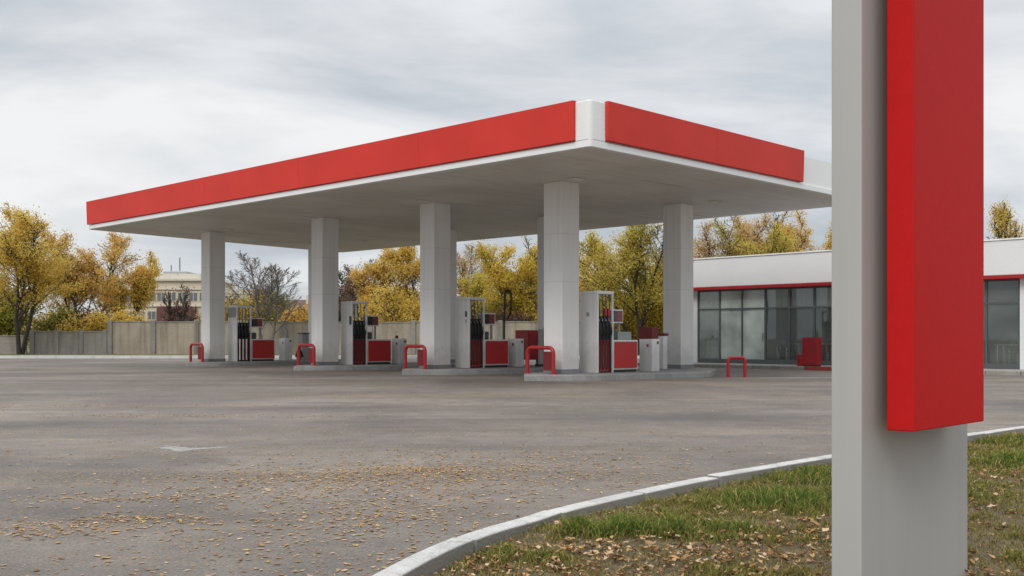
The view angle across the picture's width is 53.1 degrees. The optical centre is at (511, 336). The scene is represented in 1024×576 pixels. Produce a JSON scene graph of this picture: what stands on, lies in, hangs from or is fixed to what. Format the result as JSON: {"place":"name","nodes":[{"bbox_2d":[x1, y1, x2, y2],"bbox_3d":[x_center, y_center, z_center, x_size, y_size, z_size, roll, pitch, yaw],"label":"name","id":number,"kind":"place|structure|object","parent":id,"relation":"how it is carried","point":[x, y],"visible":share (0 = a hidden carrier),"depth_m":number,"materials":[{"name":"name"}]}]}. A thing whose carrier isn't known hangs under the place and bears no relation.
{"place":"outdoors","nodes":[
{"label":"outdoors","id":0,"kind":"place"},
{"bbox_2d":[0,335,26,353],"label":"wall","id":1,"kind":"structure","parent":0,"point":[7,344],"depth_m":62.60,"materials":[{"name":"concrete"}]},
{"bbox_2d":[186,359,340,365],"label":"fuel island","id":2,"kind":"structure","parent":0,"point":[253,363],"depth_m":40.61,"materials":[{"name":"concrete"}]},
{"bbox_2d":[188,343,203,361],"bbox_3d":[-12.406,0.614,40.336,0.170,0.752,1.120,0,0,-45],"label":"bumper hoop","id":3,"kind":"object","parent":2,"relation":"on","point":[201,353],"visible":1,"depth_m":40.15,"materials":[{"name":"red paint"}]},
{"bbox_2d":[228,305,274,360],"bbox_3d":[-10.632,-0.135,41.926,1.815,2.250,0.736,0,0,-45],"label":"fuel dispenser","id":4,"kind":"object","parent":2,"relation":"on","point":[244,344],"visible":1,"depth_m":41.50,"materials":[{"name":"white metal"}]},
{"bbox_2d":[279,330,291,360],"bbox_3d":[-9.453,0.355,42.832,0.368,1.270,0.474,0,0,-45],"label":"service cabinet","id":5,"kind":"object","parent":2,"relation":"on","point":[285,348],"visible":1,"depth_m":42.69,"materials":[{"name":"white metal"}]},
{"bbox_2d":[86,100,831,373],"bbox_3d":[-3.293,-2.185,36.444,27.237,6.350,13.580,0,0,44],"label":"fuel canopy","id":6,"kind":"object","parent":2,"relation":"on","point":[556,178],"visible":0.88,"depth_m":30.60,"materials":[{"name":"grey metal"}]},
{"bbox_2d":[295,348,302,359],"bbox_3d":[-8.961,0.654,43.199,0.396,0.672,0.389,0,0,0],"label":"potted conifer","id":7,"kind":"object","parent":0,"point":[301,355],"visible":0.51,"depth_m":43.14,"materials":[{"name":"plant"}]},
{"bbox_2d":[298,333,309,359],"bbox_3d":[-8.927,0.405,43.933,0.360,1.170,0.380,0,0,-45],"label":"trash can","id":8,"kind":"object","parent":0,"point":[303,338],"depth_m":43.80,"materials":[{"name":"metal"}]},
{"bbox_2d":[0,345,638,355],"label":"grass strip","id":9,"kind":"object","parent":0,"point":[27,354],"depth_m":60.71,"materials":[{"name":"green plant"}]},
{"bbox_2d":[0,287,51,343],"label":"autumn bush","id":10,"kind":"object","parent":9,"relation":"on","point":[7,325],"visible":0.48,"depth_m":65.58,"materials":[{"name":"yellow plant"}]},
{"bbox_2d":[0,198,88,353],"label":"autumn tree","id":11,"kind":"object","parent":9,"relation":"on","point":[32,265],"visible":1,"depth_m":59.40,"materials":[{"name":"yellow plant"}]},
{"bbox_2d":[6,301,87,349],"bbox_3d":[-29.238,-0.626,65.286,5.240,3.399,4.844,0,0,-25],"label":"autumn bush","id":12,"kind":"object","parent":9,"relation":"on","point":[61,312],"visible":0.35,"depth_m":64.87,"materials":[{"name":"green plant"}]},
{"bbox_2d":[29,330,106,353],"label":"wall","id":13,"kind":"structure","parent":9,"relation":"on","point":[68,342],"depth_m":62.00,"materials":[{"name":"concrete"}]},
{"bbox_2d":[47,309,95,330],"bbox_3d":[-27.879,-0.348,64.490,3.884,2.823,2.883,0,0,0],"label":"autumn bush","id":14,"kind":"object","parent":9,"relation":"on","point":[72,325],"visible":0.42,"depth_m":64.10,"materials":[{"name":"yellow plant"}]},
{"bbox_2d":[72,302,114,330],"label":"autumn bush","id":15,"kind":"object","parent":9,"relation":"on","point":[97,310],"visible":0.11,"depth_m":66.44,"materials":[{"name":"brown plant"}]},
{"bbox_2d":[38,227,157,315],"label":"autumn tree","id":16,"kind":"object","parent":9,"relation":"on","point":[86,265],"visible":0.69,"depth_m":68.14,"materials":[{"name":"yellow plant"}]},
{"bbox_2d":[80,304,151,330],"bbox_3d":[-24.955,-0.532,64.991,4.505,3.189,3.218,0,0,-20],"label":"autumn bush","id":17,"kind":"object","parent":9,"relation":"on","point":[100,324],"visible":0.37,"depth_m":64.79,"materials":[{"name":"yellow plant"}]},
{"bbox_2d":[99,249,163,318],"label":"autumn tree","id":18,"kind":"object","parent":9,"relation":"on","point":[139,294],"visible":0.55,"depth_m":70.18,"materials":[{"name":"yellow plant"}]},
{"bbox_2d":[154,274,195,320],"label":"autumn bush","id":19,"kind":"object","parent":9,"relation":"on","point":[169,307],"visible":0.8,"depth_m":75.71,"materials":[{"name":"brown plant"}]},
{"bbox_2d":[163,312,200,320],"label":"autumn bush","id":20,"kind":"object","parent":9,"relation":"on","point":[182,318],"visible":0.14,"depth_m":73.67,"materials":[{"name":"brown plant"}]},
{"bbox_2d":[193,282,273,320],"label":"autumn bush","id":21,"kind":"object","parent":9,"relation":"on","point":[253,315],"visible":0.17,"depth_m":69.44,"materials":[{"name":"yellow plant"}]},
{"bbox_2d":[225,250,302,338],"bbox_3d":[-14.720,-1.933,59.363,5.098,6.022,5.103,0,0,0],"label":"bare tree","id":22,"kind":"object","parent":9,"relation":"on","point":[265,294],"visible":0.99,"depth_m":59.28,"materials":[{"name":"grey plant"}]},
{"bbox_2d":[240,289,302,320],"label":"autumn bush","id":23,"kind":"object","parent":9,"relation":"on","point":[273,314],"visible":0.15,"depth_m":71.16,"materials":[{"name":"brown plant"}]},
{"bbox_2d":[271,297,307,321],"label":"autumn bush","id":24,"kind":"object","parent":9,"relation":"on","point":[302,312],"visible":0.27,"depth_m":69.57,"materials":[{"name":"yellow plant"}]},
{"bbox_2d":[275,295,307,310],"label":"house","id":25,"kind":"structure","parent":9,"relation":"on","point":[303,301],"depth_m":132.57,"materials":[{"name":"paint"}]},
{"bbox_2d":[338,264,361,321],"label":"autumn bush","id":26,"kind":"object","parent":9,"relation":"on","point":[340,274],"visible":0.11,"depth_m":77.72,"materials":[{"name":"brown plant"}]},
{"bbox_2d":[107,320,616,353],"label":"tall wall","id":27,"kind":"structure","parent":9,"relation":"on","point":[152,337],"depth_m":62.00,"materials":[{"name":"concrete"}]},
{"bbox_2d":[338,259,387,320],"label":"autumn tree","id":28,"kind":"object","parent":9,"relation":"on","point":[350,289],"visible":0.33,"depth_m":71.67,"materials":[{"name":"brown plant"}]},
{"bbox_2d":[353,288,393,321],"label":"autumn bush","id":29,"kind":"object","parent":9,"relation":"on","point":[371,308],"visible":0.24,"depth_m":66.33,"materials":[{"name":"yellow plant"}]},
{"bbox_2d":[347,253,410,319],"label":"autumn tree","id":30,"kind":"object","parent":9,"relation":"on","point":[359,278],"visible":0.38,"depth_m":69.70,"materials":[{"name":"yellow plant"}]},
{"bbox_2d":[362,279,419,321],"bbox_3d":[-6.747,-1.322,65.066,6.448,4.814,7.280,0,0,0],"label":"autumn bush","id":31,"kind":"object","parent":9,"relation":"on","point":[395,310],"visible":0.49,"depth_m":63.68,"materials":[{"name":"yellow plant"}]},
{"bbox_2d":[358,246,460,306],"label":"autumn tree","id":32,"kind":"object","parent":9,"relation":"on","point":[395,260],"visible":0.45,"depth_m":69.43,"materials":[{"name":"yellow plant"}]},
{"bbox_2d":[461,292,479,318],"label":"autumn bush","id":33,"kind":"object","parent":9,"relation":"on","point":[472,308],"visible":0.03,"depth_m":66.50,"materials":[{"name":"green plant"}]},
{"bbox_2d":[457,240,500,296],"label":"autumn tree","id":34,"kind":"object","parent":9,"relation":"on","point":[464,267],"visible":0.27,"depth_m":71.44,"materials":[{"name":"plant"}]},
{"bbox_2d":[457,269,515,320],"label":"autumn tree","id":35,"kind":"object","parent":9,"relation":"on","point":[473,291],"visible":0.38,"depth_m":67.85,"materials":[{"name":"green plant"}]},
{"bbox_2d":[471,235,536,319],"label":"autumn tree","id":36,"kind":"object","parent":9,"relation":"on","point":[512,282],"visible":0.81,"depth_m":65.01,"materials":[{"name":"yellow plant"}]},
{"bbox_2d":[492,306,535,321],"bbox_3d":[0.242,-0.473,64.727,3.948,3.075,4.680,0,0,30],"label":"autumn bush","id":37,"kind":"object","parent":9,"relation":"on","point":[513,317],"visible":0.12,"depth_m":63.98,"materials":[{"name":"brown plant"}]},
{"bbox_2d":[512,279,536,320],"bbox_3d":[1.710,-1.300,65.912,4.258,4.738,4.439,0,0,0],"label":"autumn bush","id":38,"kind":"object","parent":9,"relation":"on","point":[531,307],"visible":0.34,"depth_m":64.93,"materials":[{"name":"yellow plant"}]},
{"bbox_2d":[579,270,617,321],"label":"autumn bush","id":39,"kind":"object","parent":9,"relation":"on","point":[581,286],"visible":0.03,"depth_m":65.83,"materials":[{"name":"yellow plant"}]},
{"bbox_2d":[579,245,627,297],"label":"autumn tree","id":40,"kind":"object","parent":9,"relation":"on","point":[584,258],"visible":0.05,"depth_m":74.16,"materials":[{"name":"yellow plant"}]},
{"bbox_2d":[579,223,662,354],"bbox_3d":[6.668,-2.884,57.564,6.168,7.936,6.487,0,0,42],"label":"autumn tree","id":41,"kind":"object","parent":9,"relation":"on","point":[631,263],"visible":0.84,"depth_m":56.81,"materials":[{"name":"yellow plant"}]},
{"bbox_2d":[600,279,645,339],"bbox_3d":[6.794,-1.368,61.789,5.122,4.893,6.108,0,0,0],"label":"autumn bush","id":42,"kind":"object","parent":9,"relation":"on","point":[628,312],"visible":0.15,"depth_m":60.91,"materials":[{"name":"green plant"}]},
{"bbox_2d":[627,271,662,335],"bbox_3d":[8.867,-1.417,59.734,4.366,4.965,4.860,0,0,41],"label":"autumn bush","id":43,"kind":"object","parent":9,"relation":"on","point":[654,321],"visible":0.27,"depth_m":58.80,"materials":[{"name":"yellow plant"}]},
{"bbox_2d":[648,239,699,295],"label":"autumn tree","id":44,"kind":"object","parent":9,"relation":"on","point":[652,268],"visible":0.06,"depth_m":65.87,"materials":[{"name":"yellow plant"}]},
{"bbox_2d":[693,213,776,258],"bbox_3d":[12.648,-3.197,59.932,6.358,8.564,6.286,0,0,0],"label":"autumn tree","id":45,"kind":"object","parent":9,"relation":"on","point":[711,248],"visible":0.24,"depth_m":60.21,"materials":[{"name":"plant"}]},
{"bbox_2d":[707,216,799,256],"bbox_3d":[13.460,-3.141,57.900,5.277,8.449,6.910,0,0,-26],"label":"autumn tree","id":46,"kind":"object","parent":9,"relation":"on","point":[775,247],"visible":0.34,"depth_m":57.14,"materials":[{"name":"yellow plant"}]},
{"bbox_2d":[730,209,822,253],"bbox_3d":[15.660,-3.383,60.055,6.564,8.933,4.669,0,0,0],"label":"autumn tree","id":47,"kind":"object","parent":9,"relation":"on","point":[804,241],"visible":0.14,"depth_m":60.49,"materials":[{"name":"plant"}]},
{"bbox_2d":[763,214,831,251],"bbox_3d":[17.032,-3.062,58.301,5.632,8.284,2.606,0,0,-18],"label":"autumn tree","id":48,"kind":"object","parent":9,"relation":"on","point":[788,233],"visible":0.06,"depth_m":57.73,"materials":[{"name":"yellow plant"}]},
{"bbox_2d":[984,195,1023,239],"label":"autumn tree","id":49,"kind":"object","parent":9,"relation":"on","point":[1002,218],"visible":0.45,"depth_m":51.83,"materials":[{"name":"yellow plant"}]},
{"bbox_2d":[294,362,454,369],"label":"fuel island","id":50,"kind":"structure","parent":0,"point":[390,366],"depth_m":35.37,"materials":[{"name":"concrete"}]},
{"bbox_2d":[297,344,316,365],"bbox_3d":[-7.116,0.614,35.486,0.170,0.752,1.120,0,0,-45],"label":"bumper hoop","id":51,"kind":"object","parent":50,"relation":"on","point":[312,355],"visible":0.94,"depth_m":35.29,"materials":[{"name":"red paint"}]},
{"bbox_2d":[341,301,390,364],"bbox_3d":[-5.248,-0.135,37.021,1.830,2.250,0.736,0,0,-45],"label":"fuel dispenser","id":52,"kind":"object","parent":50,"relation":"on","point":[360,345],"visible":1,"depth_m":36.60,"materials":[{"name":"grey metal"}]},
{"bbox_2d":[392,335,406,363],"bbox_3d":[-4.163,0.470,37.882,0.368,1.040,0.474,0,0,-45],"label":"service cabinet","id":53,"kind":"object","parent":50,"relation":"on","point":[399,345],"visible":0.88,"depth_m":37.72,"materials":[{"name":"white metal"}]},
{"bbox_2d":[402,365,579,374],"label":"fuel island","id":54,"kind":"structure","parent":0,"point":[463,371],"depth_m":31.20,"materials":[{"name":"concrete"}]},
{"bbox_2d":[403,344,426,368],"bbox_3d":[-2.986,0.614,31.636,0.170,0.752,1.120,0,0,-45],"label":"bumper hoop","id":55,"kind":"object","parent":54,"relation":"on","point":[421,357],"visible":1,"depth_m":31.47,"materials":[{"name":"red paint"}]},
{"bbox_2d":[455,297,508,367],"bbox_3d":[-0.932,-0.135,33.137,1.786,2.250,0.736,0,0,-45],"label":"fuel dispenser","id":56,"kind":"object","parent":54,"relation":"on","point":[475,347],"visible":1,"depth_m":32.69,"materials":[{"name":"grey metal"}]},
{"bbox_2d":[507,339,523,366],"bbox_3d":[0.107,0.525,33.982,0.368,0.930,0.474,0,0,-45],"label":"service cabinet","id":57,"kind":"object","parent":54,"relation":"on","point":[516,352],"visible":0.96,"depth_m":33.82,"materials":[{"name":"white metal"}]},
{"bbox_2d":[515,330,537,364],"bbox_3d":[0.539,0.380,35.400,0.550,1.220,0.660,0,0,-45],"label":"equipment locker","id":58,"kind":"object","parent":54,"relation":"on","point":[530,337],"visible":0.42,"depth_m":35.16,"materials":[{"name":"red metal"}]},
{"bbox_2d":[535,328,543,366],"bbox_3d":[1.045,0.350,34.258,0.480,1.280,0.350,0,0,-20],"label":"litter bin","id":59,"kind":"object","parent":54,"relation":"on","point":[540,343],"visible":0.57,"depth_m":34.12,"materials":[{"name":"grey metal"}]},
{"bbox_2d":[0,358,1023,575],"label":"forecourt","id":60,"kind":"structure","parent":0,"point":[718,424],"depth_m":10.56,"materials":[{"name":"grey asphalt"}]},
{"bbox_2d":[148,443,227,451],"bbox_3d":[-3.316,1.138,10.508,0.806,0.004,0.684,0,0,-27],"label":"road marking","id":61,"kind":"object","parent":60,"relation":"on","point":[179,449],"visible":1,"depth_m":10.44,"materials":[{"name":"paint"}]},
{"bbox_2d":[0,356,638,357],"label":"kerb","id":62,"kind":"structure","parent":60,"relation":"on","point":[131,357],"depth_m":54.00,"materials":[{"name":"grey concrete"}]},
{"bbox_2d":[503,290,511,339],"bbox_3d":[-0.218,-0.266,36.200,0.444,2.813,0.312,0,0,0],"label":"hose mast","id":63,"kind":"object","parent":60,"relation":"on","point":[507,318],"visible":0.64,"depth_m":36.17,"materials":[{"name":"black metal"}]},
{"bbox_2d":[0,382,1019,575],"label":"fallen leaves","id":64,"kind":"object","parent":60,"relation":"on","point":[319,510],"visible":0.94,"depth_m":7.47,"materials":[{"name":"yellow plant"}]},
{"bbox_2d":[524,368,715,380],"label":"fuel island","id":65,"kind":"structure","parent":60,"relation":"on","point":[674,373],"depth_m":27.57,"materials":[{"name":"concrete"}]},
{"bbox_2d":[524,346,556,374],"bbox_3d":[0.754,0.614,27.266,0.170,0.752,1.120,0,0,-45],"label":"bumper hoop","id":66,"kind":"object","parent":65,"relation":"on","point":[548,361],"visible":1,"depth_m":27.09,"materials":[{"name":"red paint"}]},
{"bbox_2d":[579,291,636,372],"bbox_3d":[2.748,-0.135,28.737,1.786,2.250,0.736,0,0,-45],"label":"fuel dispenser","id":67,"kind":"object","parent":65,"relation":"on","point":[605,347],"visible":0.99,"depth_m":28.26,"materials":[{"name":"grey metal"}]},
{"bbox_2d":[639,327,658,370],"bbox_3d":[3.953,0.355,29.596,0.368,1.270,0.514,0,0,-45],"label":"service cabinet","id":68,"kind":"object","parent":65,"relation":"on","point":[648,349],"visible":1,"depth_m":29.44,"materials":[{"name":"white metal"}]},
{"bbox_2d":[658,333,668,368],"bbox_3d":[4.627,0.440,31.506,0.270,1.100,0.270,0,0,-45],"label":"payment post","id":69,"kind":"object","parent":65,"relation":"on","point":[662,337],"visible":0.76,"depth_m":31.41,"materials":[{"name":"white metal"}]},
{"bbox_2d":[372,426,1023,575],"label":"kerb","id":70,"kind":"structure","parent":60,"relation":"on","point":[435,558],"depth_m":6.13,"materials":[{"name":"white concrete"}]},
{"bbox_2d":[727,356,745,377],"bbox_3d":[6.304,0.843,28.802,0.650,0.595,0.150,0,0,-12],"label":"bumper hoop","id":71,"kind":"object","parent":60,"relation":"on","point":[736,357],"visible":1,"depth_m":28.76,"materials":[{"name":"red paint"}]},
{"bbox_2d":[797,377,831,377],"bbox_3d":[8.151,1.138,28.590,4.585,0.004,0.138,0,0,-10],"label":"road line","id":72,"kind":"object","parent":60,"relation":"on","point":[814,377],"visible":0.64,"depth_m":28.63,"materials":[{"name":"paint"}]},
{"bbox_2d":[804,366,830,370],"bbox_3d":[10.394,1.084,34.771,0.159,0.152,0.985,0,0,-45],"label":"red kerb stone","id":73,"kind":"object","parent":60,"relation":"on","point":[818,368],"visible":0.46,"depth_m":34.73,"materials":[{"name":"paint"}]},
{"bbox_2d":[637,362,1023,375],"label":"shop kerb","id":74,"kind":"structure","parent":60,"relation":"on","point":[996,372],"depth_m":35.82,"materials":[{"name":"concrete"}]},
{"bbox_2d":[693,237,1023,368],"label":"shop building","id":75,"kind":"structure","parent":60,"relation":"on","point":[754,308],"depth_m":39.18,"materials":[{"name":"white paint"}]},
{"bbox_2d":[698,290,719,362],"bbox_3d":[7.801,-0.405,40.460,0.148,2.840,1.007,0,0,-45],"label":"window","id":76,"kind":"structure","parent":75,"relation":"in","point":[710,299],"depth_m":40.54,"materials":[{"name":"grey glass"}]},
{"bbox_2d":[705,330,722,358],"bbox_3d":[8.284,0.365,40.950,1.000,1.270,0.600,0,0,45],"label":"service desk","id":77,"kind":"object","parent":75,"relation":"on","point":[712,348],"visible":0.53,"depth_m":40.89,"materials":[{"name":"laminate"}]},
{"bbox_2d":[720,289,744,362],"bbox_3d":[8.550,-0.405,39.784,1.007,2.840,0.254,0,0,45],"label":"window","id":78,"kind":"structure","parent":75,"relation":"in","point":[730,300],"depth_m":39.81,"materials":[{"name":"grey glass"}]},
{"bbox_2d":[742,288,764,363],"bbox_3d":[9.243,-0.405,39.054,0.307,2.840,1.007,0,0,-45],"label":"window","id":79,"kind":"structure","parent":75,"relation":"in","point":[753,300],"depth_m":39.03,"materials":[{"name":"grey glass"}]},
{"bbox_2d":[765,287,788,363],"bbox_3d":[9.938,-0.405,38.320,0.148,2.840,1.007,0,0,-45],"label":"window","id":80,"kind":"structure","parent":75,"relation":"in","point":[778,298],"depth_m":38.40,"materials":[{"name":"grey glass"}]},
{"bbox_2d":[777,340,787,359],"bbox_3d":[10.240,0.560,38.776,0.400,0.880,0.435,0,0,25],"label":"cafe chair","id":81,"kind":"object","parent":75,"relation":"on","point":[781,343],"visible":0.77,"depth_m":38.61,"materials":[{"name":"metal"}]},
{"bbox_2d":[780,343,801,359],"bbox_3d":[10.720,0.623,39.039,0.900,0.755,0.700,0,0,45],"label":"cafe table","id":82,"kind":"object","parent":75,"relation":"on","point":[791,343],"visible":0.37,"depth_m":38.67,"materials":[{"name":"white metal"}]},
{"bbox_2d":[789,286,813,363],"bbox_3d":[10.648,-0.405,37.614,1.007,2.840,0.148,0,0,45],"label":"window","id":83,"kind":"structure","parent":75,"relation":"in","point":[802,297],"depth_m":37.74,"materials":[{"name":"grey glass"}]},
{"bbox_2d":[814,286,831,364],"bbox_3d":[11.361,-0.405,36.899,0.148,2.840,1.007,0,0,-45],"label":"window","id":84,"kind":"structure","parent":75,"relation":"in","point":[824,293],"depth_m":37.07,"materials":[{"name":"grey glass"}]},
{"bbox_2d":[821,343,831,360],"bbox_3d":[11.994,0.623,38.364,0.900,0.755,0.700,0,0,45],"label":"cafe table","id":85,"kind":"object","parent":75,"relation":"on","point":[826,350],"visible":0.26,"depth_m":38.82,"materials":[{"name":"metal"}]},
{"bbox_2d":[828,340,831,360],"bbox_3d":[12.267,0.560,39.016,0.400,0.880,0.435,0,0,35],"label":"cafe chair","id":86,"kind":"object","parent":75,"relation":"on","point":[830,351],"visible":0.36,"depth_m":39.24,"materials":[{"name":"metal"}]},
{"bbox_2d":[984,280,985,367],"bbox_3d":[14.898,-0.405,33.319,1.007,2.840,0.085,0,0,45],"label":"window","id":87,"kind":"structure","parent":75,"relation":"in","point":[984,280],"depth_m":32.94,"materials":[{"name":"grey glass"}]},
{"bbox_2d":[986,279,1019,368],"bbox_3d":[15.611,-0.405,32.604,0.085,2.840,1.007,0,0,-45],"label":"window","id":88,"kind":"structure","parent":75,"relation":"in","point":[993,366],"depth_m":32.55,"materials":[{"name":"grey glass"}]},
{"bbox_2d":[995,344,1017,363],"bbox_3d":[16.379,0.623,33.530,0.900,0.755,0.700,0,0,45],"label":"cafe table","id":89,"kind":"object","parent":75,"relation":"on","point":[1003,352],"visible":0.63,"depth_m":33.60,"materials":[{"name":"metal"}]},
{"bbox_2d":[1005,340,1017,363],"bbox_3d":[16.690,0.560,34.143,0.400,0.880,0.435,0,0,40],"label":"cafe chair","id":90,"kind":"object","parent":75,"relation":"on","point":[1012,346],"visible":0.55,"depth_m":34.27,"materials":[{"name":"metal"}]},
{"bbox_2d":[0,0,1023,319],"label":"sky","id":91,"kind":"structure","parent":0,"point":[99,99],"materials":[{"name":"grey"}]},
{"bbox_2d":[423,431,1023,575],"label":"verge","id":92,"kind":"structure","parent":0,"point":[984,554],"depth_m":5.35,"materials":[{"name":"green plant"}]},
{"bbox_2d":[421,432,1023,575],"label":"leaf litter","id":93,"kind":"object","parent":92,"relation":"on","point":[769,551],"visible":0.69,"depth_m":5.18,"materials":[{"name":"brown plant"}]},
{"bbox_2d":[832,0,983,575],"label":"pylon sign","id":94,"kind":"object","parent":92,"relation":"on","point":[907,241],"visible":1,"depth_m":4.06,"materials":[{"name":"red metal"}]},
{"bbox_2d":[638,362,1023,370],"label":"pavement","id":95,"kind":"structure","parent":0,"point":[830,366],"depth_m":37.84,"materials":[{"name":"grey concrete"}]},
{"bbox_2d":[796,353,802,365],"bbox_3d":[10.083,0.789,35.779,0.324,0.465,0.319,0,0,0],"label":"red bin","id":96,"kind":"object","parent":95,"relation":"on","point":[799,358],"visible":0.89,"depth_m":35.66,"materials":[{"name":"paint"}]},
{"bbox_2d":[802,337,820,365],"bbox_3d":[10.377,0.522,35.536,0.355,1.000,0.570,0,0,-45],"label":"red cabinet","id":97,"kind":"object","parent":95,"relation":"on","point":[811,351],"visible":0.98,"depth_m":35.39,"materials":[{"name":"metal"}]},
{"label":"ground","id":98,"kind":"structure","parent":0,"visible":0},
{"bbox_2d":[102,257,279,320],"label":"apartment building","id":99,"kind":"structure","parent":98,"relation":"on","point":[170,280],"depth_m":170.00,"materials":[{"name":"beige paint"}]},
{"bbox_2d":[147,311,155,319],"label":"window","id":100,"kind":"structure","parent":99,"relation":"in","point":[151,317],"depth_m":169.94,"materials":[{"name":"glass"}]},
{"bbox_2d":[157,292,165,300],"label":"window","id":101,"kind":"structure","parent":99,"relation":"in","point":[161,294],"depth_m":169.94,"materials":[{"name":"glass"}]},
{"bbox_2d":[167,292,175,300],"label":"window","id":102,"kind":"structure","parent":99,"relation":"in","point":[172,294],"depth_m":169.94,"materials":[{"name":"glass"}]},
{"bbox_2d":[177,292,186,300],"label":"window","id":103,"kind":"structure","parent":99,"relation":"in","point":[182,294],"depth_m":169.94,"materials":[{"name":"glass"}]},
{"bbox_2d":[189,292,197,300],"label":"window","id":104,"kind":"structure","parent":99,"relation":"in","point":[195,294],"depth_m":169.94,"materials":[{"name":"glass"}]},
{"bbox_2d":[2,312,634,339],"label":"wood","id":105,"kind":"object","parent":98,"relation":"on","point":[74,313],"depth_m":258.42,"materials":[{"name":"beige plant"}]}
]}

